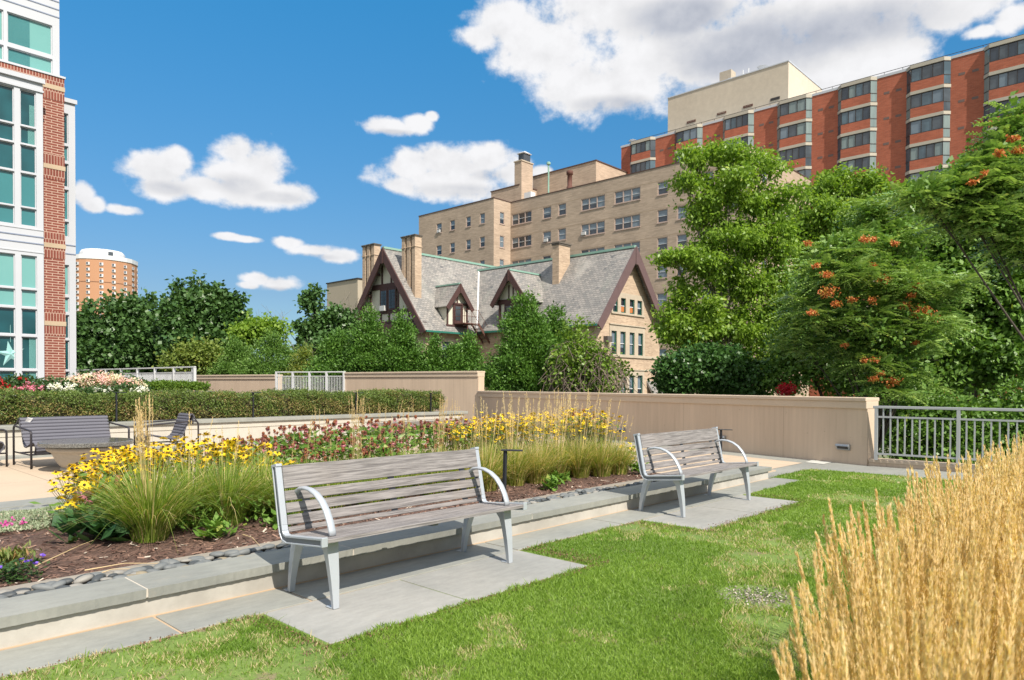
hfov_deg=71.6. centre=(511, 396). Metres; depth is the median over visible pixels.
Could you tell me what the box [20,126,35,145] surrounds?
window
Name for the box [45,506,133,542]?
leafy plant
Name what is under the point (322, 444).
coneflower
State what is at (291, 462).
black eyed susan
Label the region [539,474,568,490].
leafy plant
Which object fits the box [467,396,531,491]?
reed grass
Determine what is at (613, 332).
window
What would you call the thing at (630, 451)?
black eyed susan
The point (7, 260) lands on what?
window
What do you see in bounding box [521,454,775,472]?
plaza patch
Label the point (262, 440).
coneflower
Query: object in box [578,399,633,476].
reed grass
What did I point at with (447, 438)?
black eyed susan
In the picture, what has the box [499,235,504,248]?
window
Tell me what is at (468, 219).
window
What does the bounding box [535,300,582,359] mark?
arborvitae
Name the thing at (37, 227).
apartment building
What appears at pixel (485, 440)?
coneflower
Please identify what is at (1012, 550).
feather reed grass
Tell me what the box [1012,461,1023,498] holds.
feather reed grass
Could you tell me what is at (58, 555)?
straw stalk
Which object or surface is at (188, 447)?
black eyed susan
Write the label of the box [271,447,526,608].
park bench
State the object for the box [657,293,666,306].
window
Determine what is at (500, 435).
coneflower
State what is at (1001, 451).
feather reed grass
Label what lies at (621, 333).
window
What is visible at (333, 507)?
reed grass
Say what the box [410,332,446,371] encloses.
arborvitae
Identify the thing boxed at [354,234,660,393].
gabled house
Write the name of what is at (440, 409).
reed grass
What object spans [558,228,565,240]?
window
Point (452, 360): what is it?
arborvitae
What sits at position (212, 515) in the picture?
filler foliage
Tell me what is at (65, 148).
window
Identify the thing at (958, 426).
railing
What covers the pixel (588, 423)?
black eyed susan
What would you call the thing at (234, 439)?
black eyed susan
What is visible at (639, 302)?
window
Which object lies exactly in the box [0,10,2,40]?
window
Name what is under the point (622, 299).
window
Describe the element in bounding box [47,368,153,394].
hydrangea
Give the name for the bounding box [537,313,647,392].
vine thicket
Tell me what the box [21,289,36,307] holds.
window
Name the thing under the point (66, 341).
window
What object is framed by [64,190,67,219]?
window
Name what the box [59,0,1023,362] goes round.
sky
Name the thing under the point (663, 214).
window
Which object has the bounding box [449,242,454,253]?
window
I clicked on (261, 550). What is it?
gravel
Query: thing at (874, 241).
ailanthus tree
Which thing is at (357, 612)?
paving slab
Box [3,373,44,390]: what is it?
rose bush
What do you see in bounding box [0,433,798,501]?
plaza
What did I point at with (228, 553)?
pebble
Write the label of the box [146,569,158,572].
pebble
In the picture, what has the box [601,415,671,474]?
reed grass
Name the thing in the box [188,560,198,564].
pebble
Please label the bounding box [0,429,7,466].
lounge chair
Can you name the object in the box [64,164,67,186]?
window
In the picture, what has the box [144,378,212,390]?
shrubs
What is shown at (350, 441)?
coneflower
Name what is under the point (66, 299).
window
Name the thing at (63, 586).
pebble
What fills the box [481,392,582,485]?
reed grass
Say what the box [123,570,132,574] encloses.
pebble
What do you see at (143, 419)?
reed grass
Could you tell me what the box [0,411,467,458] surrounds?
retaining wall
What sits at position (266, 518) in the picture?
leafy plant
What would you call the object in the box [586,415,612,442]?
coneflower
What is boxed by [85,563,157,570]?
straw stalk
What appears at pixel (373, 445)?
coneflower
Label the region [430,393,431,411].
path light
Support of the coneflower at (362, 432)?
on the soil
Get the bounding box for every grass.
[21,393,274,549]
[56,412,271,528]
[128,420,316,526]
[134,394,154,491]
[190,426,330,517]
[238,436,336,513]
[272,437,379,510]
[286,420,316,499]
[312,408,353,462]
[338,389,374,483]
[339,437,396,504]
[368,400,404,457]
[373,407,425,486]
[374,416,426,500]
[407,397,446,452]
[412,406,482,495]
[415,393,458,471]
[416,399,469,452]
[440,404,526,490]
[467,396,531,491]
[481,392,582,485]
[505,389,584,483]
[532,387,616,478]
[549,388,619,477]
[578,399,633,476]
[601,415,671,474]
[771,464,958,679]
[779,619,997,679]
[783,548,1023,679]
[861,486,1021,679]
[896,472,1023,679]
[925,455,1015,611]
[938,449,1023,514]
[964,445,1023,519]
[983,503,1018,626]
[985,444,1023,498]
[988,440,1023,481]
[991,548,1022,678]
[996,438,1023,476]
[1000,464,1022,520]
[1002,512,1023,660]
[1005,435,1023,472]
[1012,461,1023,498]
[1015,482,1023,535]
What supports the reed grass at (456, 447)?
on the soil
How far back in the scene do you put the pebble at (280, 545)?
5.34 m
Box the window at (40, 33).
[7,12,51,54]
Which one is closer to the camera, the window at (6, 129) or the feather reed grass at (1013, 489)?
the feather reed grass at (1013, 489)
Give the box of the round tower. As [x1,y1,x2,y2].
[76,248,137,316]
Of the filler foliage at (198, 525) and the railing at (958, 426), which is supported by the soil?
the filler foliage at (198, 525)
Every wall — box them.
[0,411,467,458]
[0,466,771,650]
[196,374,282,393]
[344,371,484,418]
[477,391,878,465]
[868,458,1012,473]
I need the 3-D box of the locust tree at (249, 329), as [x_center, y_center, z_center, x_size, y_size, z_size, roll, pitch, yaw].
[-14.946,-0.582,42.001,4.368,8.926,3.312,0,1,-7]
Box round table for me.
[37,437,133,471]
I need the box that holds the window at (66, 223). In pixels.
[65,222,67,236]
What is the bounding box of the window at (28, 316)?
[21,309,36,334]
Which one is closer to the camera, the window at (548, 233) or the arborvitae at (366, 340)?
the arborvitae at (366, 340)
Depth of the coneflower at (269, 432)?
9.53 m
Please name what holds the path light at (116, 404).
on the retaining wall at (256, 428)
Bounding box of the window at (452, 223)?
[450,220,454,230]
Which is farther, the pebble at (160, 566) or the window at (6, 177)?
the window at (6, 177)
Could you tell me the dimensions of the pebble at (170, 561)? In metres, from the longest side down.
0.135 x 0.079 x 0.055 m
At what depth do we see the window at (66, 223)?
29.74 m
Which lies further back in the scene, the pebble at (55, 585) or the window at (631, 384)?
the window at (631, 384)
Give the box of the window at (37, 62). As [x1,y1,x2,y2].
[7,47,51,72]
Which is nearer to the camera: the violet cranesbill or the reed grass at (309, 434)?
the violet cranesbill
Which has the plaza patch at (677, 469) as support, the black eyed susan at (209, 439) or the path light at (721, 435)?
the path light at (721, 435)
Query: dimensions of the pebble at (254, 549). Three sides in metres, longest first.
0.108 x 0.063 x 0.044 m
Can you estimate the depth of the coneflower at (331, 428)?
10.04 m
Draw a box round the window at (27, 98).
[20,89,35,127]
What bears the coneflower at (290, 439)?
on the soil
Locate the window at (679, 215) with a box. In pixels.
[676,205,686,220]
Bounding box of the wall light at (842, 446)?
[835,444,849,450]
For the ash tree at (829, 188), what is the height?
13.322 m
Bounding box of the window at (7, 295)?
[0,288,14,305]
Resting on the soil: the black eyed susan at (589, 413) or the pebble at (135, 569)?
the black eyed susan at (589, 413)
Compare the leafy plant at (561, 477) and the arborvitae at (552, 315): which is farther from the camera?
the arborvitae at (552, 315)
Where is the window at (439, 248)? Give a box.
[437,245,441,255]
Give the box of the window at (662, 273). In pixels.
[656,265,666,279]
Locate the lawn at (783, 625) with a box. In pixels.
[1,469,950,679]
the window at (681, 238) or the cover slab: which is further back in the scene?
the window at (681, 238)
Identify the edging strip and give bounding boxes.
[0,479,643,590]
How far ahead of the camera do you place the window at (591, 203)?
90.63 m
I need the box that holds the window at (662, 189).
[657,181,667,195]
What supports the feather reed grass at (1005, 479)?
on the lawn at (783, 625)
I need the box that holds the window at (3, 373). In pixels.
[0,371,14,378]
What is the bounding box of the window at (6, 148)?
[0,140,13,168]
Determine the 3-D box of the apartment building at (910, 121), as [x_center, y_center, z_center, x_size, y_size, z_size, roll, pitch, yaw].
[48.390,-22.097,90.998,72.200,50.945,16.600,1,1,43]
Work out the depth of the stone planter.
20.54 m
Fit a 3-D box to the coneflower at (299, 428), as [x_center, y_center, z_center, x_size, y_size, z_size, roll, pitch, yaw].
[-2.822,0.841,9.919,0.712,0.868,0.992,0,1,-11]
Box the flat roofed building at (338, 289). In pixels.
[326,278,361,390]
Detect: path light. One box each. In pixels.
[113,392,126,421]
[250,392,261,416]
[354,392,357,413]
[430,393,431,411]
[501,449,522,501]
[718,429,731,449]
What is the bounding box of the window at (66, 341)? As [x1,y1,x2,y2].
[65,340,68,369]
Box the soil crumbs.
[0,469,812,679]
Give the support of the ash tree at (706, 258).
on the ground at (885, 456)
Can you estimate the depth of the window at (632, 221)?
87.14 m
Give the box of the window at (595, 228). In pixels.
[580,220,604,237]
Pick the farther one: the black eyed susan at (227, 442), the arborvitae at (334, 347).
the arborvitae at (334, 347)
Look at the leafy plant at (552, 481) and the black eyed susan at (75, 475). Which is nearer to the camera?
the black eyed susan at (75, 475)
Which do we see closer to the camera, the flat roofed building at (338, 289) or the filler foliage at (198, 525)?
the filler foliage at (198, 525)
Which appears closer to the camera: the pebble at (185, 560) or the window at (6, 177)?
the pebble at (185, 560)
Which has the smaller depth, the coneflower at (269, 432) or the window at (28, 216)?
the coneflower at (269, 432)
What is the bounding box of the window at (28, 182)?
[20,173,35,207]
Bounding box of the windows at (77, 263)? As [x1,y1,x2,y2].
[76,262,137,314]
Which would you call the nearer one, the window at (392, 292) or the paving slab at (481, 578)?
the paving slab at (481, 578)
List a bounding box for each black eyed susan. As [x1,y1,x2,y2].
[30,469,115,513]
[47,476,115,512]
[49,461,132,530]
[61,448,134,508]
[72,455,151,502]
[96,446,154,478]
[97,444,175,491]
[102,445,157,476]
[119,441,180,488]
[125,441,193,487]
[153,435,205,478]
[157,436,220,481]
[175,431,234,479]
[185,439,246,479]
[208,437,260,474]
[223,442,280,474]
[239,458,294,475]
[283,450,321,463]
[429,420,464,451]
[444,415,482,450]
[460,417,494,452]
[461,412,503,463]
[469,413,510,457]
[484,417,517,451]
[489,412,538,458]
[498,414,538,452]
[511,415,549,450]
[516,412,557,453]
[526,412,575,449]
[543,411,575,444]
[544,407,583,449]
[558,413,596,448]
[562,405,606,451]
[568,413,626,445]
[572,407,617,448]
[620,442,637,468]
[628,448,648,471]
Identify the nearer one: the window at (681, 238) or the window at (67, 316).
the window at (67, 316)
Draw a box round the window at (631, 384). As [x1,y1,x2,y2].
[629,375,633,392]
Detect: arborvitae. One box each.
[203,334,261,374]
[225,325,297,389]
[281,342,322,390]
[299,326,351,391]
[332,299,389,388]
[371,305,425,371]
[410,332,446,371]
[433,339,470,370]
[456,329,489,388]
[474,285,563,391]
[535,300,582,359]
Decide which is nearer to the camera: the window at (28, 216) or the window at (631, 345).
the window at (28, 216)
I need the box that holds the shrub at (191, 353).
[151,332,225,374]
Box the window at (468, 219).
[465,216,470,227]
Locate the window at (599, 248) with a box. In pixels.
[581,247,604,252]
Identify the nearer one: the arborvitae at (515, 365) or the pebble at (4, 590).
the pebble at (4, 590)
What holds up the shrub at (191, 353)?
on the ground at (885, 456)
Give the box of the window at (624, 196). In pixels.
[614,187,640,204]
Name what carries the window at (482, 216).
in the apartment building at (584, 207)
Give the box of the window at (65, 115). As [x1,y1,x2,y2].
[64,113,67,143]
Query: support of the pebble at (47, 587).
on the gravel
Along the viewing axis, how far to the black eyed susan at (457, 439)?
10.09 m
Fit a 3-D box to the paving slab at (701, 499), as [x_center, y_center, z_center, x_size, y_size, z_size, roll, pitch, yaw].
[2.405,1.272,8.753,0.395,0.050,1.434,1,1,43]
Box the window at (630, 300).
[630,300,633,313]
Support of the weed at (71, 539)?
on the soil
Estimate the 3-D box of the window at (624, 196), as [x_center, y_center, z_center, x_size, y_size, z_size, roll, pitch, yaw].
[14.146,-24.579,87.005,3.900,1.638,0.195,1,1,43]
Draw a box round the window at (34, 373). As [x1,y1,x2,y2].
[22,371,36,381]
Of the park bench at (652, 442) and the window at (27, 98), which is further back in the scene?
the window at (27, 98)
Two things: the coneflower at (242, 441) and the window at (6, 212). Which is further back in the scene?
the window at (6, 212)
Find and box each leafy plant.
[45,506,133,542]
[51,505,123,535]
[192,512,237,538]
[262,508,298,529]
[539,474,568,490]
[550,470,570,483]
[629,462,639,472]
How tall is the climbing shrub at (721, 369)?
6.145 m
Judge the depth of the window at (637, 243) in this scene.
86.91 m
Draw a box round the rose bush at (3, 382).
[0,372,26,395]
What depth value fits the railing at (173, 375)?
24.45 m
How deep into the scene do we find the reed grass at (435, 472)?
7.92 m
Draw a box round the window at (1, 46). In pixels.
[0,45,2,58]
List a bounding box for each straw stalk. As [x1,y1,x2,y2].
[19,537,100,573]
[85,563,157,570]
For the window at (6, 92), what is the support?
in the apartment building at (37, 227)
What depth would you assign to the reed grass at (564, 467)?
9.54 m
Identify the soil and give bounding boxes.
[0,470,658,587]
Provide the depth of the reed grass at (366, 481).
7.26 m
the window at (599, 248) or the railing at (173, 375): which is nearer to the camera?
the railing at (173, 375)
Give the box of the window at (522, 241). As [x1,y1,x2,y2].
[511,234,531,249]
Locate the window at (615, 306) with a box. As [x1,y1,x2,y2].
[613,301,616,311]
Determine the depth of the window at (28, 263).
27.24 m
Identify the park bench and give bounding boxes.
[12,415,129,468]
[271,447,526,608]
[633,427,758,517]
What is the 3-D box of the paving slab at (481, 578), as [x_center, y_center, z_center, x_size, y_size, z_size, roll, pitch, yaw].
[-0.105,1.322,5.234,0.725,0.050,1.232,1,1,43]
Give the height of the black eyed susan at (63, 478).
0.527 m
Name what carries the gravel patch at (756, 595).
on the lawn at (783, 625)
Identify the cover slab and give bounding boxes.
[807,460,829,463]
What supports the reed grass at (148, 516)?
on the soil
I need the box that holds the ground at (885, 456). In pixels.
[283,386,948,458]
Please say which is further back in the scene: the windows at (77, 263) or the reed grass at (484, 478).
the windows at (77, 263)
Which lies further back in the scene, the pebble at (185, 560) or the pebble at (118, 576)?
the pebble at (185, 560)
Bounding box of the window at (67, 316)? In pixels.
[65,315,68,338]
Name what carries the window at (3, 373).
in the apartment building at (37, 227)
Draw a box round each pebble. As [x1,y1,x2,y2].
[0,589,12,593]
[0,591,16,597]
[13,588,31,591]
[16,590,29,593]
[27,589,45,593]
[31,584,54,590]
[52,580,66,588]
[56,585,70,588]
[59,578,73,584]
[73,574,93,583]
[91,574,105,581]
[113,570,124,573]
[113,575,126,578]
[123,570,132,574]
[129,567,147,571]
[136,571,147,574]
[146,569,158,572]
[153,562,167,569]
[159,559,179,563]
[163,564,176,569]
[180,559,191,562]
[188,556,203,559]
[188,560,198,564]
[204,556,213,560]
[209,551,224,556]
[222,549,238,556]
[229,552,240,557]
[238,548,251,554]
[251,547,260,552]
[262,544,274,549]
[276,544,285,547]
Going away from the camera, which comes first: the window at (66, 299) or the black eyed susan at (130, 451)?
the black eyed susan at (130, 451)
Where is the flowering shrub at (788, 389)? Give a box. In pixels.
[775,379,799,395]
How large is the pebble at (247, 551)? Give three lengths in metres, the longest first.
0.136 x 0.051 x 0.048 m
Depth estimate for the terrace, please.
12.06 m
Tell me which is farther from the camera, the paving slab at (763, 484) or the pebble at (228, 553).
the paving slab at (763, 484)
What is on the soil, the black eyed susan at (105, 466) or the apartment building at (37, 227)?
the black eyed susan at (105, 466)
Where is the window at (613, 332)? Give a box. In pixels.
[611,331,615,353]
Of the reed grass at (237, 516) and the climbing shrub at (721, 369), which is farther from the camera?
the climbing shrub at (721, 369)
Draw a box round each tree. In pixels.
[65,288,165,375]
[146,269,257,373]
[219,311,294,356]
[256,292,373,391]
[287,282,367,391]
[645,134,817,361]
[753,268,953,404]
[760,186,1003,457]
[770,161,920,394]
[869,89,1023,340]
[891,154,1023,402]
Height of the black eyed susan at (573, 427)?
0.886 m
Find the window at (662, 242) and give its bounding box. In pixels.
[656,236,667,251]
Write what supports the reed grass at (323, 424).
on the soil
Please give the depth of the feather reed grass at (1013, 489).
2.57 m
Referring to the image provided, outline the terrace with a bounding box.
[0,428,984,523]
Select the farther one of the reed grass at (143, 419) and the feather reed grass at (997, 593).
the reed grass at (143, 419)
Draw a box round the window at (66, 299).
[65,297,68,312]
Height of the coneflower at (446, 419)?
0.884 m
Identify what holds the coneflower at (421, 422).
on the soil
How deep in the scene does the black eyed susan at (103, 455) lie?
6.79 m
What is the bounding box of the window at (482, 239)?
[480,236,484,247]
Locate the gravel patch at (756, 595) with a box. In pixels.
[709,582,799,612]
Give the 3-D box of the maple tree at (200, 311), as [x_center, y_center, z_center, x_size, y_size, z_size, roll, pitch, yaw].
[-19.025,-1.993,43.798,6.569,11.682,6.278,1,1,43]
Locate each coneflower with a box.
[75,486,125,512]
[87,470,141,511]
[216,437,262,484]
[226,435,269,461]
[235,434,283,470]
[254,425,300,462]
[262,441,315,469]
[270,424,317,463]
[284,426,327,462]
[300,428,358,485]
[302,419,346,462]
[303,419,367,463]
[327,420,377,459]
[341,416,386,457]
[347,428,405,457]
[353,418,399,457]
[373,414,413,455]
[381,414,431,454]
[402,420,445,453]
[413,418,459,452]
[431,416,474,448]
[442,417,479,449]
[461,416,496,448]
[479,416,511,455]
[568,409,587,442]
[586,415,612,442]
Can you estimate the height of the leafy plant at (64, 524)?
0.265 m
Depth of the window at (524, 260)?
99.16 m
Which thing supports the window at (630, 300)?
in the gabled house
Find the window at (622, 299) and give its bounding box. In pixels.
[621,298,624,312]
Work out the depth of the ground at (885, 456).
47.46 m
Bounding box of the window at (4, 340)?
[0,336,14,368]
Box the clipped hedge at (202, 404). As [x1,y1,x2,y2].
[0,386,446,424]
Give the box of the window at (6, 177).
[0,169,13,204]
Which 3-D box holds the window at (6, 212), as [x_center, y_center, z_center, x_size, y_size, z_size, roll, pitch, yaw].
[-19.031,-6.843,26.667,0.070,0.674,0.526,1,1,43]
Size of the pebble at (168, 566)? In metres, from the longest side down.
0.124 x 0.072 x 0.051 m
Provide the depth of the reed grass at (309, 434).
7.40 m
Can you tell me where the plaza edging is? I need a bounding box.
[0,494,81,508]
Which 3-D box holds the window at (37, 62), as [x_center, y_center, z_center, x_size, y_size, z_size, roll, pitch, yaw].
[-19.177,-13.305,28.211,0.070,0.638,1.519,1,1,43]
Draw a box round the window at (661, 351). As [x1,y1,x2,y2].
[659,348,666,356]
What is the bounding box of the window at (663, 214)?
[656,208,667,223]
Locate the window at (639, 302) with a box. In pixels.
[637,301,640,314]
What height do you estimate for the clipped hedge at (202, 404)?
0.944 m
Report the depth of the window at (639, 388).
51.58 m
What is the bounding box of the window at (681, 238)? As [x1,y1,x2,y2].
[677,234,686,248]
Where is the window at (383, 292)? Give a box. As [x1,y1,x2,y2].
[380,288,387,311]
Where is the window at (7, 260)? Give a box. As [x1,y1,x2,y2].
[0,252,14,286]
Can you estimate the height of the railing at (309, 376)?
1.292 m
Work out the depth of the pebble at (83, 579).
4.38 m
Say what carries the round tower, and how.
on the ground at (885, 456)
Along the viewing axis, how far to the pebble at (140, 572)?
4.55 m
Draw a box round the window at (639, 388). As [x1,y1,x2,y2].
[638,375,641,392]
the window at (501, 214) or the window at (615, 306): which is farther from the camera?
the window at (501, 214)
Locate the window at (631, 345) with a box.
[630,333,633,354]
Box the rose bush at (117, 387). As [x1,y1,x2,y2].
[71,379,152,393]
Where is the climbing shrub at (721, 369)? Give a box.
[645,334,776,395]
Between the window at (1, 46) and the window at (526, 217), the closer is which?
the window at (1, 46)
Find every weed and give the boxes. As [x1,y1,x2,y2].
[30,556,44,561]
[66,534,77,542]
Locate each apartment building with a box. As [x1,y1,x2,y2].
[0,0,76,395]
[418,145,811,395]
[621,34,1023,400]
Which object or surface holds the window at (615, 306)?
in the gabled house
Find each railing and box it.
[77,366,195,382]
[275,371,345,391]
[873,406,1023,464]
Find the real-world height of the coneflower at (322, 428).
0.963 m
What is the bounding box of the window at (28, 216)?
[21,208,35,226]
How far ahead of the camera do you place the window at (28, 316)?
27.26 m
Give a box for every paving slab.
[0,617,179,676]
[156,589,309,632]
[264,580,464,643]
[281,543,516,600]
[401,550,586,600]
[485,519,620,549]
[591,503,691,523]
[644,506,758,529]
[663,490,745,506]
[700,495,798,513]
[720,478,796,492]
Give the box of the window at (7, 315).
[0,307,14,333]
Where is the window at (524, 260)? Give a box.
[512,258,530,263]
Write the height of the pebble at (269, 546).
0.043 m
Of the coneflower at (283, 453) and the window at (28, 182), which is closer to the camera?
the coneflower at (283, 453)
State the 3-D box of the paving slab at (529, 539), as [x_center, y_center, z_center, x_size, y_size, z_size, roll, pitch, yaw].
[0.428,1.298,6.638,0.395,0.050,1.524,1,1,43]
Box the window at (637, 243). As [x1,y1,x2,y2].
[614,241,639,252]
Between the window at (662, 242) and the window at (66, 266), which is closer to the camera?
the window at (66, 266)
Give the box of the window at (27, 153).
[20,144,35,173]
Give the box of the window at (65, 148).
[64,146,67,160]
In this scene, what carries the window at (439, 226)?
in the apartment building at (584, 207)
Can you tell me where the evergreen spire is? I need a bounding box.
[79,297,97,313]
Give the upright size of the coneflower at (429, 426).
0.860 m
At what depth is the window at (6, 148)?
26.68 m
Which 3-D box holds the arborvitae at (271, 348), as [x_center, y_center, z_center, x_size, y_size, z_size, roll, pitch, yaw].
[-12.641,0.130,36.767,4.191,7.665,3.896,1,1,20]
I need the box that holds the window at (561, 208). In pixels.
[557,203,565,216]
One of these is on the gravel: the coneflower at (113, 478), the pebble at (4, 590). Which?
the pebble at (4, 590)
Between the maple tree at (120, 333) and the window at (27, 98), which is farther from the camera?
the maple tree at (120, 333)
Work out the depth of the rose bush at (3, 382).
17.62 m
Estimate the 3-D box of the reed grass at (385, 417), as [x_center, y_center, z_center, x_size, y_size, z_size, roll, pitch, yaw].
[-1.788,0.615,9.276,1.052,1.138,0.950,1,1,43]
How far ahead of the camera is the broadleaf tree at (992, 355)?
18.83 m
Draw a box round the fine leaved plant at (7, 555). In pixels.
[0,540,41,573]
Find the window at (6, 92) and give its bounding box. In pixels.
[0,84,13,122]
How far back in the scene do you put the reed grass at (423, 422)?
9.37 m
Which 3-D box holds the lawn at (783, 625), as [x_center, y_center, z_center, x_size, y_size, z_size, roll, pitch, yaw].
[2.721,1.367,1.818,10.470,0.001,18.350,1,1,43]
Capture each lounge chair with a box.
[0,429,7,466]
[134,413,198,453]
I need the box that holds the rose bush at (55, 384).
[13,375,83,393]
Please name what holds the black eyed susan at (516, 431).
on the soil
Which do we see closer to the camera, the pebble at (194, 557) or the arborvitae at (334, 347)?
the pebble at (194, 557)
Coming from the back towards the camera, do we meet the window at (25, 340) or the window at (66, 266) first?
the window at (66, 266)
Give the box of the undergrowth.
[878,372,1023,465]
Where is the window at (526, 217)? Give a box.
[512,210,531,225]
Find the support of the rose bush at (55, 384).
on the upper soil
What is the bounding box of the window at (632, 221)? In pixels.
[613,214,640,231]
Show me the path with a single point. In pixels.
(218, 624)
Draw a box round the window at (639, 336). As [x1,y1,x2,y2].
[638,333,641,355]
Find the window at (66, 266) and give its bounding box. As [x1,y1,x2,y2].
[65,265,68,294]
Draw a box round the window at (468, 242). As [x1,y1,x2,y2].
[465,239,470,250]
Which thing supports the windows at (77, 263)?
in the round tower
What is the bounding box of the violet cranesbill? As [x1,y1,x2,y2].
[0,553,49,583]
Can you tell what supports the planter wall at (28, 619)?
on the terrace
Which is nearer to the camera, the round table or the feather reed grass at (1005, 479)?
the feather reed grass at (1005, 479)
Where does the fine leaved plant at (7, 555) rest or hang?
on the soil
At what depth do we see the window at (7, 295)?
26.76 m
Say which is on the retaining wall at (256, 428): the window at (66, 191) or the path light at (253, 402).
the path light at (253, 402)
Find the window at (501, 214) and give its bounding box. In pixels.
[500,212,503,224]
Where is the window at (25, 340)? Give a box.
[22,337,36,368]
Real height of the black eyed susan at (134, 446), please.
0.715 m
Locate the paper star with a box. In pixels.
[0,325,22,364]
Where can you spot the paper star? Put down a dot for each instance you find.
(8, 353)
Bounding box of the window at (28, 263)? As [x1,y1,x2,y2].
[21,255,36,288]
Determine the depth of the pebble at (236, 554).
5.08 m
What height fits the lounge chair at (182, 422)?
0.806 m
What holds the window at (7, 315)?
in the apartment building at (37, 227)
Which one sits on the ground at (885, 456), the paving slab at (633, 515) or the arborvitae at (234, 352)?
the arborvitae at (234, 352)
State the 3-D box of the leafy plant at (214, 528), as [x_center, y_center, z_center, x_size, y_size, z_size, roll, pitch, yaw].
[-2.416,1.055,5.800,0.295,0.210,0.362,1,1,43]
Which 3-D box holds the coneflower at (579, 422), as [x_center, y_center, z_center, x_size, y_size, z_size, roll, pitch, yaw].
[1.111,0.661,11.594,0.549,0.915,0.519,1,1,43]
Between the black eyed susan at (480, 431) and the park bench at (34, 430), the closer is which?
the black eyed susan at (480, 431)
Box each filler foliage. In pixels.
[107,500,230,530]
[172,497,268,530]
[197,492,274,526]
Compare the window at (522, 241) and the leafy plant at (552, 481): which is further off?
the window at (522, 241)
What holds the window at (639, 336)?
in the gabled house
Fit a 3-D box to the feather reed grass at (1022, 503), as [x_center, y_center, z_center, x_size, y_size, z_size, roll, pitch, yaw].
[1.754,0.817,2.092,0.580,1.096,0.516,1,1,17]
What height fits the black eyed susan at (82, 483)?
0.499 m
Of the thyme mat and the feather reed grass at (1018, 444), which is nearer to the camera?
the feather reed grass at (1018, 444)
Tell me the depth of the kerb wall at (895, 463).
12.10 m
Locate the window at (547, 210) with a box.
[542,206,550,219]
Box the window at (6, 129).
[0,122,13,140]
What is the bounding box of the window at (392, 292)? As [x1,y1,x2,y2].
[388,287,396,310]
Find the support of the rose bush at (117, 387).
on the upper soil
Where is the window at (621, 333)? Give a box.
[620,332,624,354]
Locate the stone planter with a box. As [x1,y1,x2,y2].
[371,418,500,428]
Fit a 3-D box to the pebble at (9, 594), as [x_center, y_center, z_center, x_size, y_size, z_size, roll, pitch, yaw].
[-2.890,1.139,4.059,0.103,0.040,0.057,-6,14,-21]
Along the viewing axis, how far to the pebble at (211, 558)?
4.94 m
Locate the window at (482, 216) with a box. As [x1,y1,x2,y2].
[479,213,484,224]
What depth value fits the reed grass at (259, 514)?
6.81 m
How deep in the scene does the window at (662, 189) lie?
83.74 m
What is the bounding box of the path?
[4,522,631,677]
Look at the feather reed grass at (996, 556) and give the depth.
1.91 m
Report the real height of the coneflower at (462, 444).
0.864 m
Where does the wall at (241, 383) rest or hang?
on the terrace
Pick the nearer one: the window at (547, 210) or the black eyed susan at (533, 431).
the black eyed susan at (533, 431)
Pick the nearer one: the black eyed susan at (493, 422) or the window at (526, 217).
the black eyed susan at (493, 422)
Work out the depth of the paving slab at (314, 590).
5.25 m
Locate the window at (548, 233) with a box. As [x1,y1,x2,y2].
[542,231,550,243]
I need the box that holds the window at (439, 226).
[437,223,441,233]
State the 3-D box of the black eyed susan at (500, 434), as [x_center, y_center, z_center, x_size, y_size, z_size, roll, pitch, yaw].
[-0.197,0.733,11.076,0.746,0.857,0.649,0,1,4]
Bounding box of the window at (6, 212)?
[0,204,13,223]
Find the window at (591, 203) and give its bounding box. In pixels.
[580,194,604,211]
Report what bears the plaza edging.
on the terrace
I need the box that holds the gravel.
[33,486,622,590]
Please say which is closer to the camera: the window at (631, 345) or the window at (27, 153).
the window at (27, 153)
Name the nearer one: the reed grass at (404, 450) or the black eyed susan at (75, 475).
the black eyed susan at (75, 475)
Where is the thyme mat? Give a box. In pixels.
[0,492,109,532]
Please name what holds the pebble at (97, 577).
on the gravel

